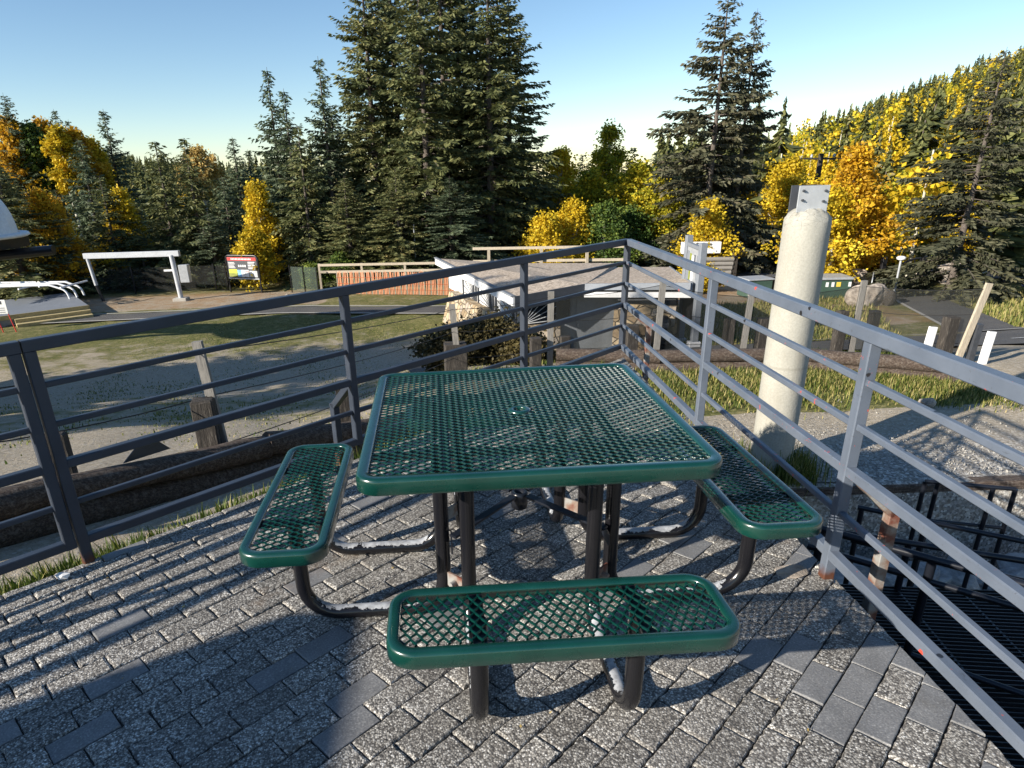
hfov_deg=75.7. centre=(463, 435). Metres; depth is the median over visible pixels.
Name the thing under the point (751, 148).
spruce tree
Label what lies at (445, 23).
spruce tree
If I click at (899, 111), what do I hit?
aspen tree
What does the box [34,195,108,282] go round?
aspen tree
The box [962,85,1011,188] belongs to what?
conifer tree
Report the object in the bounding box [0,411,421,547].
log edging
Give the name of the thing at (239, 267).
information sign
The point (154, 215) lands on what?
conifer tree
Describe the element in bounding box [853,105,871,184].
conifer tree
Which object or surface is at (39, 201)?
aspen tree
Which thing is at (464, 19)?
spruce tree
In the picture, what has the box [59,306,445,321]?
asphalt path
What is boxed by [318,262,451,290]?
rail fence
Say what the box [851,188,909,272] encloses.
aspen tree
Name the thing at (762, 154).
conifer tree
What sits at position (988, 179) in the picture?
conifer tree
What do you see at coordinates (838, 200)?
aspen tree
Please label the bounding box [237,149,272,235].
spruce tree
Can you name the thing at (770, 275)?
cross road
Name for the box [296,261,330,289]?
shrub
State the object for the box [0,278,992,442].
wooden fence
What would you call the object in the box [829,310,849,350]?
timber post
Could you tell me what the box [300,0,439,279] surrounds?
spruce tree
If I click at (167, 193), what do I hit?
conifer tree
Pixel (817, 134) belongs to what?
conifer tree
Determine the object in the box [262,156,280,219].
conifer tree
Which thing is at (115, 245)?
spruce tree
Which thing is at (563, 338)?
timber post
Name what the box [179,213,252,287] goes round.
spruce tree
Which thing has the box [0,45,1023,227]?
conifer forest
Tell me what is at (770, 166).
aspen tree
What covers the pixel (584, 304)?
door
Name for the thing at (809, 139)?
aspen tree
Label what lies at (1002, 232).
conifer tree
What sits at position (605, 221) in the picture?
aspen tree
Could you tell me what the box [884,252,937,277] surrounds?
shrub
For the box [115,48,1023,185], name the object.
aspen forest
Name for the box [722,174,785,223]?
aspen tree
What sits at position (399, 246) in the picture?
spruce tree
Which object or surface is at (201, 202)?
conifer tree
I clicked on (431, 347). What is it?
shrub
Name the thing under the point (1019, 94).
conifer tree
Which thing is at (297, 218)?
spruce tree
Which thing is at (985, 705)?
metal railing
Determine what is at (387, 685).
fallen leaves
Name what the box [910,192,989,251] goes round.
aspen tree
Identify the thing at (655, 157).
spruce tree
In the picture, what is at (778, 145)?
conifer tree
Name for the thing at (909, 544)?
handrail
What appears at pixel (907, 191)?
aspen tree
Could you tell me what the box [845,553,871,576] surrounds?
pit rock
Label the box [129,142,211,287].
spruce tree
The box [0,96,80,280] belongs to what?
spruce tree
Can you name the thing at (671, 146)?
conifer tree
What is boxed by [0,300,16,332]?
notice sign
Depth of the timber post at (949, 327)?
12.18 m
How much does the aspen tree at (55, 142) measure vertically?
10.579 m
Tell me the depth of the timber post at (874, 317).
12.98 m
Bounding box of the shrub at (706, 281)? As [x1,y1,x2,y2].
[678,261,724,293]
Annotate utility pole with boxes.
[799,153,841,183]
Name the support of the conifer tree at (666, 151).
on the ground at (152, 344)
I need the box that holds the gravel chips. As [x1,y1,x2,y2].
[693,400,1023,479]
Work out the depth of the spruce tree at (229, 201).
46.00 m
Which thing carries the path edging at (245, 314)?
on the asphalt path at (363, 309)
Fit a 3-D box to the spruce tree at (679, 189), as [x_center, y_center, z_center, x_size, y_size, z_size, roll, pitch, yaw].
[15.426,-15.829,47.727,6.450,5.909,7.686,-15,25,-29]
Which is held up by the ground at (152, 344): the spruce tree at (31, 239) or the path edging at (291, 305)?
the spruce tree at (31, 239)
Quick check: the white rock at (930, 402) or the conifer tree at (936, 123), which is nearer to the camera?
the white rock at (930, 402)
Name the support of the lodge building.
on the ground at (152, 344)
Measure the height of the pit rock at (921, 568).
0.348 m
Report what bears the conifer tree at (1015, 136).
on the ground at (152, 344)
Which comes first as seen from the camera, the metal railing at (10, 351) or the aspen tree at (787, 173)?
the metal railing at (10, 351)
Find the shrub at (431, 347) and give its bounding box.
[403,317,492,370]
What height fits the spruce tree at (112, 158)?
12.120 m
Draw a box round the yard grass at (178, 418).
[0,315,545,464]
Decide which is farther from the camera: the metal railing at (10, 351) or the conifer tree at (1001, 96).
the conifer tree at (1001, 96)
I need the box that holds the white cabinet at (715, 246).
[680,241,721,253]
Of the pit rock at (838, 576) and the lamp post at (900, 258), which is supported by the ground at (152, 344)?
the lamp post at (900, 258)
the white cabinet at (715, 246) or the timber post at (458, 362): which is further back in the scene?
the white cabinet at (715, 246)
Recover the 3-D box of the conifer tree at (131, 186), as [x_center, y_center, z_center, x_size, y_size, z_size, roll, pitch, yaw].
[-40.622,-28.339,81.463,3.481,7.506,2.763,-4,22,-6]
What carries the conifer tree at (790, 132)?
on the ground at (152, 344)
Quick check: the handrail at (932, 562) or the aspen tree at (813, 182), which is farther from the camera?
the aspen tree at (813, 182)
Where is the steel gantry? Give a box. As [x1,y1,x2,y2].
[82,250,191,301]
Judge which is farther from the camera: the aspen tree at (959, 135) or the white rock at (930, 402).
the aspen tree at (959, 135)
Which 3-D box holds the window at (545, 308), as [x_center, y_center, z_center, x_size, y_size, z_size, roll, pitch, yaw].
[2.556,-4.121,21.737,1.301,0.950,0.100,-3,22,-2]
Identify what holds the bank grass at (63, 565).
on the ground at (152, 344)
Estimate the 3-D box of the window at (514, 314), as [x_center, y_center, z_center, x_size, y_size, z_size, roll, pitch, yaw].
[1.447,-4.503,22.601,0.050,1.010,2.160,-8,23,-14]
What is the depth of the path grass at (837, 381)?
11.06 m
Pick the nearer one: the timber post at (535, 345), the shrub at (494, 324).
the timber post at (535, 345)
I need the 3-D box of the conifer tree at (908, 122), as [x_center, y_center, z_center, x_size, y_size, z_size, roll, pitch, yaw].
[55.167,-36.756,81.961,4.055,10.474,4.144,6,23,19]
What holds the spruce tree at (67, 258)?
on the ground at (152, 344)
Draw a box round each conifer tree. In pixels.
[129,178,147,222]
[144,181,168,234]
[151,176,165,216]
[155,153,189,229]
[187,194,211,232]
[209,178,224,223]
[253,154,263,186]
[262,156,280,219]
[305,143,327,220]
[652,126,665,168]
[652,154,661,174]
[660,138,676,181]
[663,132,673,151]
[668,122,689,189]
[687,133,697,153]
[696,127,706,153]
[734,102,771,197]
[746,96,804,216]
[750,155,777,222]
[758,120,767,152]
[783,122,793,156]
[812,118,824,149]
[824,108,842,163]
[826,103,856,187]
[837,109,845,140]
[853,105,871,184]
[858,129,885,196]
[867,99,885,139]
[868,94,885,134]
[868,122,877,168]
[875,143,895,189]
[891,116,923,182]
[893,95,915,149]
[893,109,936,180]
[894,80,947,178]
[894,94,915,148]
[895,106,922,172]
[931,84,952,187]
[934,84,974,193]
[937,127,950,186]
[959,92,1009,192]
[962,81,1007,181]
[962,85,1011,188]
[967,128,1023,282]
[968,80,1022,183]
[972,140,1000,251]
[973,69,989,105]
[973,115,1015,250]
[974,74,991,114]
[981,79,1023,167]
[987,171,1023,281]
[995,197,1023,280]
[1002,144,1023,210]
[1008,99,1023,168]
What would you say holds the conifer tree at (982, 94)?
on the ground at (152, 344)
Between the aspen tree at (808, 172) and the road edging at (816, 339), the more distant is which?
the aspen tree at (808, 172)
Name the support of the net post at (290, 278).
on the ground at (152, 344)
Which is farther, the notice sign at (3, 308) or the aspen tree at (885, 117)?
the aspen tree at (885, 117)
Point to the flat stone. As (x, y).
(793, 571)
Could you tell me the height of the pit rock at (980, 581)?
0.226 m
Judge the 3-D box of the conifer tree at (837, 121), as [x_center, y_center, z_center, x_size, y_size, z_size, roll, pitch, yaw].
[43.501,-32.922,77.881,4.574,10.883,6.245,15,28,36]
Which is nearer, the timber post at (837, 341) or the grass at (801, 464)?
the grass at (801, 464)
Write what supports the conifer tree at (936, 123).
on the ground at (152, 344)
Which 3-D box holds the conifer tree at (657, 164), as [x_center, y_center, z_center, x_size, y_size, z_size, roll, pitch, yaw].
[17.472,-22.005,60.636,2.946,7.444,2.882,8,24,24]
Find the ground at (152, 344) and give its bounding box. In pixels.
[0,176,1023,587]
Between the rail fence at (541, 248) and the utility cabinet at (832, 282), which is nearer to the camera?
the utility cabinet at (832, 282)
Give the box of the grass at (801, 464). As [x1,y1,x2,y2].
[722,435,831,500]
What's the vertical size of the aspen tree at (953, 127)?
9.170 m
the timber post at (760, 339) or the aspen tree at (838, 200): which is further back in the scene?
the aspen tree at (838, 200)
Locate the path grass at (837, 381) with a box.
[635,363,1023,467]
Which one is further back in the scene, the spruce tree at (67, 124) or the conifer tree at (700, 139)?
the conifer tree at (700, 139)
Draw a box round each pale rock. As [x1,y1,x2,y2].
[838,267,871,287]
[912,263,965,284]
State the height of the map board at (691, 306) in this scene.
3.480 m
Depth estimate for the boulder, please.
26.29 m
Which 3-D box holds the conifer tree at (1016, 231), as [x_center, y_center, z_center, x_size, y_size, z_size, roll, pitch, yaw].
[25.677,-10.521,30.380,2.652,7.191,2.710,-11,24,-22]
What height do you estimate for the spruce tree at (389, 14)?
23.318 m
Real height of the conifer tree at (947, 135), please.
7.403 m
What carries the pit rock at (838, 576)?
on the pit rock
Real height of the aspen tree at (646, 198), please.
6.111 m
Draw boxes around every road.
[408,329,1023,371]
[679,269,1022,278]
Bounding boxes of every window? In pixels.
[462,279,476,301]
[477,287,493,310]
[495,297,516,323]
[528,302,554,324]
[555,298,570,319]
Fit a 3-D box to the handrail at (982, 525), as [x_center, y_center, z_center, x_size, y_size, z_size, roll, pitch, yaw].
[4.684,1.139,6.324,0.742,1.520,0.108,6,23,19]
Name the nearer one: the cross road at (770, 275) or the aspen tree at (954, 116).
the cross road at (770, 275)
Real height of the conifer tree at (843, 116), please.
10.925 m
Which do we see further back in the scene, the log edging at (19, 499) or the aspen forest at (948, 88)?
the aspen forest at (948, 88)
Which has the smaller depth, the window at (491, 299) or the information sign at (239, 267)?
the window at (491, 299)
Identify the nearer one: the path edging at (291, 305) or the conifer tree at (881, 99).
the path edging at (291, 305)
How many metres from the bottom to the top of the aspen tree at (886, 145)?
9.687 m
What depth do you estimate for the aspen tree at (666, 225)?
42.22 m
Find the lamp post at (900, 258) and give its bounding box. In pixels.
[894,256,906,291]
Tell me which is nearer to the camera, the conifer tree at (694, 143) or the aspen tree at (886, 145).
the aspen tree at (886, 145)
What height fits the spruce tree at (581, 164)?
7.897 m
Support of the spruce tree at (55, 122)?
on the ground at (152, 344)
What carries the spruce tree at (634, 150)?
on the ground at (152, 344)
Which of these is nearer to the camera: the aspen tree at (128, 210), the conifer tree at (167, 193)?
the aspen tree at (128, 210)
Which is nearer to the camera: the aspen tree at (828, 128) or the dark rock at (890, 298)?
the dark rock at (890, 298)
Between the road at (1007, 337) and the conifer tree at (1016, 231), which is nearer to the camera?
the road at (1007, 337)
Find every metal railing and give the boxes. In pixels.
[0,340,77,574]
[17,238,630,563]
[621,239,1023,757]
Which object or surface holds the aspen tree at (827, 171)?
on the ground at (152, 344)
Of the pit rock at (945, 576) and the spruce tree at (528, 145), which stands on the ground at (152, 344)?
the spruce tree at (528, 145)
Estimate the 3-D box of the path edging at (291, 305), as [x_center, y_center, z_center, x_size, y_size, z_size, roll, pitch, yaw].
[-29.222,-5.266,31.783,62.205,0.069,2.193,-3,22,-2]
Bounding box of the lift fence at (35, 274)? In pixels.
[0,273,49,294]
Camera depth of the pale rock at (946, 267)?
31.24 m
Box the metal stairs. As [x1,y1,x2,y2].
[840,584,1023,767]
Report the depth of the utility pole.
55.63 m
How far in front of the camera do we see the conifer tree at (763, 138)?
70.22 m
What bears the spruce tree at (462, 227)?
on the ground at (152, 344)
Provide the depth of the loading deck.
32.12 m
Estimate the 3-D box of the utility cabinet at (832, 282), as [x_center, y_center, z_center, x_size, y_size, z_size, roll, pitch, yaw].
[16.172,-6.741,29.611,2.060,0.900,1.300,0,22,5]
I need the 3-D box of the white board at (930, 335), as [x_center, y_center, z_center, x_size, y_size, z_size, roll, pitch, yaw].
[8.737,-1.661,12.359,0.220,0.778,0.100,-2,22,0]
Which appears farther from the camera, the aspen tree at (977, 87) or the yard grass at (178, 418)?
the aspen tree at (977, 87)
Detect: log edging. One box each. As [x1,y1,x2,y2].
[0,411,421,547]
[556,348,974,383]
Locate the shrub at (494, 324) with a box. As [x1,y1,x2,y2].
[435,306,545,365]
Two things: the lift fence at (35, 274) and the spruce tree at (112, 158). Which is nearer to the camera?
the lift fence at (35, 274)
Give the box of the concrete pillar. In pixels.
[751,185,831,473]
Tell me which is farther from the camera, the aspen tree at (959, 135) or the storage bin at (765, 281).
the aspen tree at (959, 135)
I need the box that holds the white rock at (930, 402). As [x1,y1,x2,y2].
[918,398,936,407]
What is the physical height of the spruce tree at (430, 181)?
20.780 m
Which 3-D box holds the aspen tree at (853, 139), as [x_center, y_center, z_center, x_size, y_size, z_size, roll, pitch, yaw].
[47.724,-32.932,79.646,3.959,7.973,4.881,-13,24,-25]
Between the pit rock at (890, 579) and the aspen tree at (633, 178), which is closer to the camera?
the pit rock at (890, 579)
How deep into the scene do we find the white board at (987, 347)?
12.00 m
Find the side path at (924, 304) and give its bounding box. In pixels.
[897,293,1023,330]
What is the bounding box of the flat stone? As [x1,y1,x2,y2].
[774,564,808,578]
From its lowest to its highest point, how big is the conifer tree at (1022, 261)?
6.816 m
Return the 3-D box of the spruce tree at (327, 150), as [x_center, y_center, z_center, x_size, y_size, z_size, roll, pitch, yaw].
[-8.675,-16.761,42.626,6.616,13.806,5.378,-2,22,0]
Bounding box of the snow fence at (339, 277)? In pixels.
[336,271,453,294]
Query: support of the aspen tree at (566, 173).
on the ground at (152, 344)
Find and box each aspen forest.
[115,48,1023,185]
[571,54,1023,182]
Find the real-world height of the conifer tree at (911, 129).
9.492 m
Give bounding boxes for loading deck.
[0,293,93,327]
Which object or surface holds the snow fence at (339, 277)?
on the ground at (152, 344)
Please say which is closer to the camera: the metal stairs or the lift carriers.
the metal stairs
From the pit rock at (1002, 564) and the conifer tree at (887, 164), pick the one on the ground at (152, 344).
the conifer tree at (887, 164)
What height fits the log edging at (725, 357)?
0.481 m
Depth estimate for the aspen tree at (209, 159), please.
52.99 m
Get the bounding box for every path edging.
[11,312,443,324]
[101,305,445,313]
[896,300,940,324]
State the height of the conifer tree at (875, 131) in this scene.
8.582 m
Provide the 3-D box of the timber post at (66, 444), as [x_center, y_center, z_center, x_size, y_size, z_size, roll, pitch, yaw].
[-3.090,0.417,5.142,0.161,0.937,0.134,-8,23,-14]
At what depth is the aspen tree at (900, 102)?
71.41 m
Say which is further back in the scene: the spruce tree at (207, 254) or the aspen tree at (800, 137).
the aspen tree at (800, 137)
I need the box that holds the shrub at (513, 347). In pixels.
[483,323,555,365]
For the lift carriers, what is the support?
on the loading deck
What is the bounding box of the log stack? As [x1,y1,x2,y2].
[706,252,738,275]
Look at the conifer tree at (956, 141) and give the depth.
57.47 m
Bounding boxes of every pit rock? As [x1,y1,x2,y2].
[834,568,851,583]
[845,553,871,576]
[866,562,906,586]
[891,561,939,587]
[936,567,951,587]
[938,560,980,589]
[947,556,983,585]
[980,567,1023,589]
[997,552,1023,569]
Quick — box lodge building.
[434,257,692,349]
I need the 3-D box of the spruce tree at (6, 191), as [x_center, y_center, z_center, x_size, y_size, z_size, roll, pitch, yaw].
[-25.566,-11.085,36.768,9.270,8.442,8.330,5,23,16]
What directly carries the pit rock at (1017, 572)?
on the pit floor
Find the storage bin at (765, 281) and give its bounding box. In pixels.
[737,275,774,297]
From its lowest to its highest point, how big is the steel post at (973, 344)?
0.822 m
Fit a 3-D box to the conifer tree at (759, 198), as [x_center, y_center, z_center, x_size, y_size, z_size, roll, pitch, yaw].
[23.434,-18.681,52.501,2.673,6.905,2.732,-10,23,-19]
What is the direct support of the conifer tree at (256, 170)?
on the ground at (152, 344)
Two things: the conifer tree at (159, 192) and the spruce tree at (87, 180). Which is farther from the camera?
the conifer tree at (159, 192)
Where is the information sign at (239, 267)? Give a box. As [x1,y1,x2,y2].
[225,254,262,292]
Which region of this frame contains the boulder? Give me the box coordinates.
[844,283,888,306]
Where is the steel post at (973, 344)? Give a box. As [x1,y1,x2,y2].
[965,323,983,360]
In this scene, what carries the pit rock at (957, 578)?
on the pit rock at (945, 576)
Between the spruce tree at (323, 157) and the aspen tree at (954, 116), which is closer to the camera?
the spruce tree at (323, 157)
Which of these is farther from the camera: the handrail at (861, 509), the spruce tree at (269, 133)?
the spruce tree at (269, 133)
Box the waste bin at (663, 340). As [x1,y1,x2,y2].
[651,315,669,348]
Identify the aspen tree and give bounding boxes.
[0,115,41,195]
[5,185,95,290]
[14,119,59,194]
[19,115,65,222]
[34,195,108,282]
[38,121,90,235]
[60,125,111,238]
[85,134,116,232]
[95,184,159,275]
[173,143,231,232]
[229,224,287,291]
[238,177,288,281]
[508,207,574,262]
[535,145,582,224]
[553,195,607,262]
[567,164,611,255]
[575,198,648,266]
[585,118,632,211]
[598,154,656,235]
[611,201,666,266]
[624,171,677,264]
[649,189,690,246]
[668,195,746,270]
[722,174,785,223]
[737,151,818,241]
[740,154,803,199]
[757,175,833,262]
[767,134,800,165]
[775,133,922,271]
[787,140,809,183]
[790,127,815,174]
[793,118,812,145]
[794,140,816,154]
[795,128,841,175]
[801,160,822,184]
[804,130,843,182]
[807,116,845,168]
[823,180,877,285]
[845,129,868,150]
[849,112,897,161]
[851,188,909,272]
[858,95,910,184]
[858,149,999,277]
[870,106,912,171]
[874,181,924,256]
[883,97,905,144]
[884,110,897,154]
[888,165,959,248]
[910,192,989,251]
[917,148,956,193]
[931,104,978,158]
[934,105,987,187]
[938,80,999,162]
[939,101,992,141]
[944,108,979,135]
[957,76,987,131]
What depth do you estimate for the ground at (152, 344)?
14.27 m
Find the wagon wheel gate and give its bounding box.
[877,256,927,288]
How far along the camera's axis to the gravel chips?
8.66 m
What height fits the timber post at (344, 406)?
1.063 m
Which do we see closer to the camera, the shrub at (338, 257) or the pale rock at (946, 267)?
the pale rock at (946, 267)
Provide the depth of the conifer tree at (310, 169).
85.25 m
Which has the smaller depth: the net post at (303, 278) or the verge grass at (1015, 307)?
the verge grass at (1015, 307)
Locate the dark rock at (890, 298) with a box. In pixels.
[883,290,896,305]
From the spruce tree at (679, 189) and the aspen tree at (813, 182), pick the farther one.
the spruce tree at (679, 189)
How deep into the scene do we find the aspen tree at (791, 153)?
69.94 m
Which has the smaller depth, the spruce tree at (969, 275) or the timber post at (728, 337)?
the timber post at (728, 337)
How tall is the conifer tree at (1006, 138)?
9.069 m
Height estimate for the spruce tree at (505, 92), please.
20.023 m
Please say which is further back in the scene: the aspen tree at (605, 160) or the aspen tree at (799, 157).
the aspen tree at (799, 157)
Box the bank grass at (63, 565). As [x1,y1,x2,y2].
[0,359,604,594]
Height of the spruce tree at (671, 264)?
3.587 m
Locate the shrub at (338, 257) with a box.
[315,250,363,287]
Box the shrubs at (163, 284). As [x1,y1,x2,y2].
[10,263,228,294]
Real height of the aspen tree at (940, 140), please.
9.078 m
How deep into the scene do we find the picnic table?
2.31 m
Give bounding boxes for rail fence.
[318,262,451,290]
[473,245,623,262]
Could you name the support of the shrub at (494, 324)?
on the ground at (152, 344)
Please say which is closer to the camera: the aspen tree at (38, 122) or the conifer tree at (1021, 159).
the conifer tree at (1021, 159)
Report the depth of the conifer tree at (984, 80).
81.78 m
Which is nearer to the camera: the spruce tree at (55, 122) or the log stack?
the log stack
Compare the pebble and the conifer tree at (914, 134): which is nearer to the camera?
the pebble
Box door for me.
[576,296,604,347]
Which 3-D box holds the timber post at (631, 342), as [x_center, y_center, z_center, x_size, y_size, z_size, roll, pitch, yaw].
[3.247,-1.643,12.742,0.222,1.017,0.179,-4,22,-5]
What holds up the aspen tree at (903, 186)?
on the ground at (152, 344)
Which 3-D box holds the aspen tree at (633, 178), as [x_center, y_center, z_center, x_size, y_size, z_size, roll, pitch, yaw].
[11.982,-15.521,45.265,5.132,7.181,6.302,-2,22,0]
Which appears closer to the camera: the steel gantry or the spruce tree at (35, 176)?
the steel gantry
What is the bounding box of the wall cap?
[751,475,1023,496]
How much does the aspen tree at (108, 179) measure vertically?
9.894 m
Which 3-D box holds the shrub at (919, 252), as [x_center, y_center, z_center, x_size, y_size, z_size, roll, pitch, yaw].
[24.187,-9.317,35.047,3.921,2.477,3.686,2,22,11]
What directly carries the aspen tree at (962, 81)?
on the ground at (152, 344)
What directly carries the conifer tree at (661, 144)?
on the ground at (152, 344)
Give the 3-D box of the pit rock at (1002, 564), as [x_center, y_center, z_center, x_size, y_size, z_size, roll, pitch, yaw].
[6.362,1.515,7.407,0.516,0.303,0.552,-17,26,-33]
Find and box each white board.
[924,326,937,345]
[977,331,996,364]
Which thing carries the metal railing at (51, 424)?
on the patio paving
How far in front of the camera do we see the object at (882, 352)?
13.59 m
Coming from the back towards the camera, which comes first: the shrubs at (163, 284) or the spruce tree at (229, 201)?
the spruce tree at (229, 201)
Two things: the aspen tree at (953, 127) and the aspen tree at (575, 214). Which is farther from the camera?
the aspen tree at (953, 127)
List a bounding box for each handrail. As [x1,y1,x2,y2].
[807,526,1023,698]
[843,505,1023,586]
[844,530,1023,591]
[908,479,1017,589]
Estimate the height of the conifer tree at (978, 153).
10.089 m
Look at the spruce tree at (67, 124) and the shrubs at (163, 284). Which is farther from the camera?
the spruce tree at (67, 124)
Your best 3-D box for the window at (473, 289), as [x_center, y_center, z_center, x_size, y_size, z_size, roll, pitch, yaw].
[0.228,-6.021,26.491,0.050,1.010,1.860,-8,23,-14]
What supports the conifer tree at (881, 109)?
on the ground at (152, 344)
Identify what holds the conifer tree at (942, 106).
on the ground at (152, 344)
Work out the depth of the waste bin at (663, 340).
20.12 m
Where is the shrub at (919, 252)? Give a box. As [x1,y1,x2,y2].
[888,242,951,267]
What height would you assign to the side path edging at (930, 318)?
0.673 m
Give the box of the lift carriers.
[0,280,87,298]
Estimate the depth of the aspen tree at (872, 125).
69.15 m
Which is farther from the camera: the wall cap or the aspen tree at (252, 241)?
the aspen tree at (252, 241)
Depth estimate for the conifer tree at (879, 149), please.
58.78 m
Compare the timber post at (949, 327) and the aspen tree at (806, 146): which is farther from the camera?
the aspen tree at (806, 146)
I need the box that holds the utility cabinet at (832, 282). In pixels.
[820,273,853,297]
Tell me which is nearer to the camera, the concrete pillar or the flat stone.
the flat stone
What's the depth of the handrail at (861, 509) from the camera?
4.93 m
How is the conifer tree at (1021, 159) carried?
on the ground at (152, 344)
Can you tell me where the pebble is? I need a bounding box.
[55,572,69,579]
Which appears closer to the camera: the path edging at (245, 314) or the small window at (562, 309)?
the small window at (562, 309)
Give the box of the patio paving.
[0,357,1013,767]
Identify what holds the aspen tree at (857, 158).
on the ground at (152, 344)
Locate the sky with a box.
[0,0,1023,181]
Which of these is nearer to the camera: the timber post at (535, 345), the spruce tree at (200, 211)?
the timber post at (535, 345)
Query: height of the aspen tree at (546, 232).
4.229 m
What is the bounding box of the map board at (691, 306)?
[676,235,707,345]
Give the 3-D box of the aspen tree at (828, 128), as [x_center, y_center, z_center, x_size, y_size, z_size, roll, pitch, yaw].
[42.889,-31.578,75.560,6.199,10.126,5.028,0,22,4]
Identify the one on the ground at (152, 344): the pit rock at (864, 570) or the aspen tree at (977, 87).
the aspen tree at (977, 87)
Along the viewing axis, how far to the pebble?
2.90 m
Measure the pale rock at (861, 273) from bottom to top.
1.262 m
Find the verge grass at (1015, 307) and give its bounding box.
[677,285,1023,345]
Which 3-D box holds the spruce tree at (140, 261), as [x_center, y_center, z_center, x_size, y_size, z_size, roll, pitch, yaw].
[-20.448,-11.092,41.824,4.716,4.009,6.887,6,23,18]
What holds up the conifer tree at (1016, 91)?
on the ground at (152, 344)
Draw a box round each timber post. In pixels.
[45,431,78,475]
[190,396,221,448]
[336,389,350,421]
[444,341,467,370]
[529,336,541,366]
[559,335,570,347]
[625,324,638,349]
[721,317,735,347]
[753,318,769,347]
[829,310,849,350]
[861,310,881,351]
[936,316,960,353]
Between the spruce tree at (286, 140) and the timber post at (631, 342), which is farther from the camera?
the spruce tree at (286, 140)
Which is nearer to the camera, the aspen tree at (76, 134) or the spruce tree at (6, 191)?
the spruce tree at (6, 191)
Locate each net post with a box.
[288,265,292,292]
[301,264,305,291]
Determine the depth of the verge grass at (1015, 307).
24.34 m
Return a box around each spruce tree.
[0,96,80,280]
[0,164,100,302]
[1,201,107,292]
[33,213,104,296]
[49,110,98,236]
[55,140,118,276]
[65,121,103,240]
[82,177,154,289]
[93,189,165,284]
[97,111,166,250]
[101,228,175,292]
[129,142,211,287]
[159,138,240,288]
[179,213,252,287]
[197,176,246,251]
[218,138,277,249]
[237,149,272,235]
[248,67,312,277]
[261,89,330,279]
[264,127,358,291]
[282,178,397,290]
[291,56,370,261]
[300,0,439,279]
[308,105,372,252]
[339,0,453,260]
[344,0,528,285]
[353,170,445,286]
[375,0,517,256]
[393,0,568,259]
[400,178,514,288]
[417,0,553,255]
[466,0,573,244]
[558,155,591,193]
[588,138,616,196]
[616,147,637,205]
[638,0,780,274]
[645,220,733,271]
[649,152,660,168]
[670,176,694,221]
[694,10,782,266]
[736,204,781,267]
[866,50,1023,306]
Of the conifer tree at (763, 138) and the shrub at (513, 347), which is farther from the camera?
the conifer tree at (763, 138)
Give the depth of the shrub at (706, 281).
32.32 m
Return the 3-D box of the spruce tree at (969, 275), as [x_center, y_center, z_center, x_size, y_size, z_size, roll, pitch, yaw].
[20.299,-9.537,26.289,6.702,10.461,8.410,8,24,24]
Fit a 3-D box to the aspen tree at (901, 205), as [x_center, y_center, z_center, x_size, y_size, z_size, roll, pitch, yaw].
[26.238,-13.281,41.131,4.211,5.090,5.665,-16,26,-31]
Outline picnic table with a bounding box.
[239,363,822,719]
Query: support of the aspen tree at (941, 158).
on the ground at (152, 344)
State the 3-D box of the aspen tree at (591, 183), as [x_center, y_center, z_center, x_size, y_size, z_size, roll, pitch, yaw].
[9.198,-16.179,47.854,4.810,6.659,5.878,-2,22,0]
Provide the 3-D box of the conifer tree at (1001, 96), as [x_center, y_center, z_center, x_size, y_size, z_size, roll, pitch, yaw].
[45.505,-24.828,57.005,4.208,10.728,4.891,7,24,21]
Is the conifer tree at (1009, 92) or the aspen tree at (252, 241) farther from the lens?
the conifer tree at (1009, 92)
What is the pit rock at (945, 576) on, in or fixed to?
on the pit floor
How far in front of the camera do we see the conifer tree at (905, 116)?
84.98 m
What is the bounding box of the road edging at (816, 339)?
[404,327,1023,361]
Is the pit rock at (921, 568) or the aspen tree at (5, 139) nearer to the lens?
the pit rock at (921, 568)
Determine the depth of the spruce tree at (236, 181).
50.83 m
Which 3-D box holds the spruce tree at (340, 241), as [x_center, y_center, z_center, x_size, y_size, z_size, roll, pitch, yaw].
[-6.713,-12.032,39.531,6.479,6.710,7.210,18,29,41]
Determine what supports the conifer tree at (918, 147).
on the ground at (152, 344)
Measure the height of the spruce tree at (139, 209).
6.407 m
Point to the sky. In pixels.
(164, 72)
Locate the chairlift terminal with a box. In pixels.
[0,199,55,259]
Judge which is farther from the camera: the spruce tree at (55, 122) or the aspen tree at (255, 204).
the spruce tree at (55, 122)
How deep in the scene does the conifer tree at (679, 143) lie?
65.66 m
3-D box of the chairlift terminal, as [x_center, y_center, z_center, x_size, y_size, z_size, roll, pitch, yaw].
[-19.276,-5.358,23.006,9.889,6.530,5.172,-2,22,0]
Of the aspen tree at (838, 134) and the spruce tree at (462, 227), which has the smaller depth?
the spruce tree at (462, 227)
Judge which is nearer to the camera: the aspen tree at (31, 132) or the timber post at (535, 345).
the timber post at (535, 345)
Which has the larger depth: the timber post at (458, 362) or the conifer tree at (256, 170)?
the conifer tree at (256, 170)
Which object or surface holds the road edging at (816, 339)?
on the road at (1007, 337)
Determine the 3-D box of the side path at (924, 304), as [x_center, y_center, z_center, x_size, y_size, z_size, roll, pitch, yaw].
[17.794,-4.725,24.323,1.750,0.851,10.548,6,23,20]
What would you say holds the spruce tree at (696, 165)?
on the ground at (152, 344)
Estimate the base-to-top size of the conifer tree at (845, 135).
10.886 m
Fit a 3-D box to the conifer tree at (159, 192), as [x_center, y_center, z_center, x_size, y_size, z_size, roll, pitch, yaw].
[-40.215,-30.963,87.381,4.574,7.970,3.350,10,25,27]
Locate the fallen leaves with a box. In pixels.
[66,409,808,730]

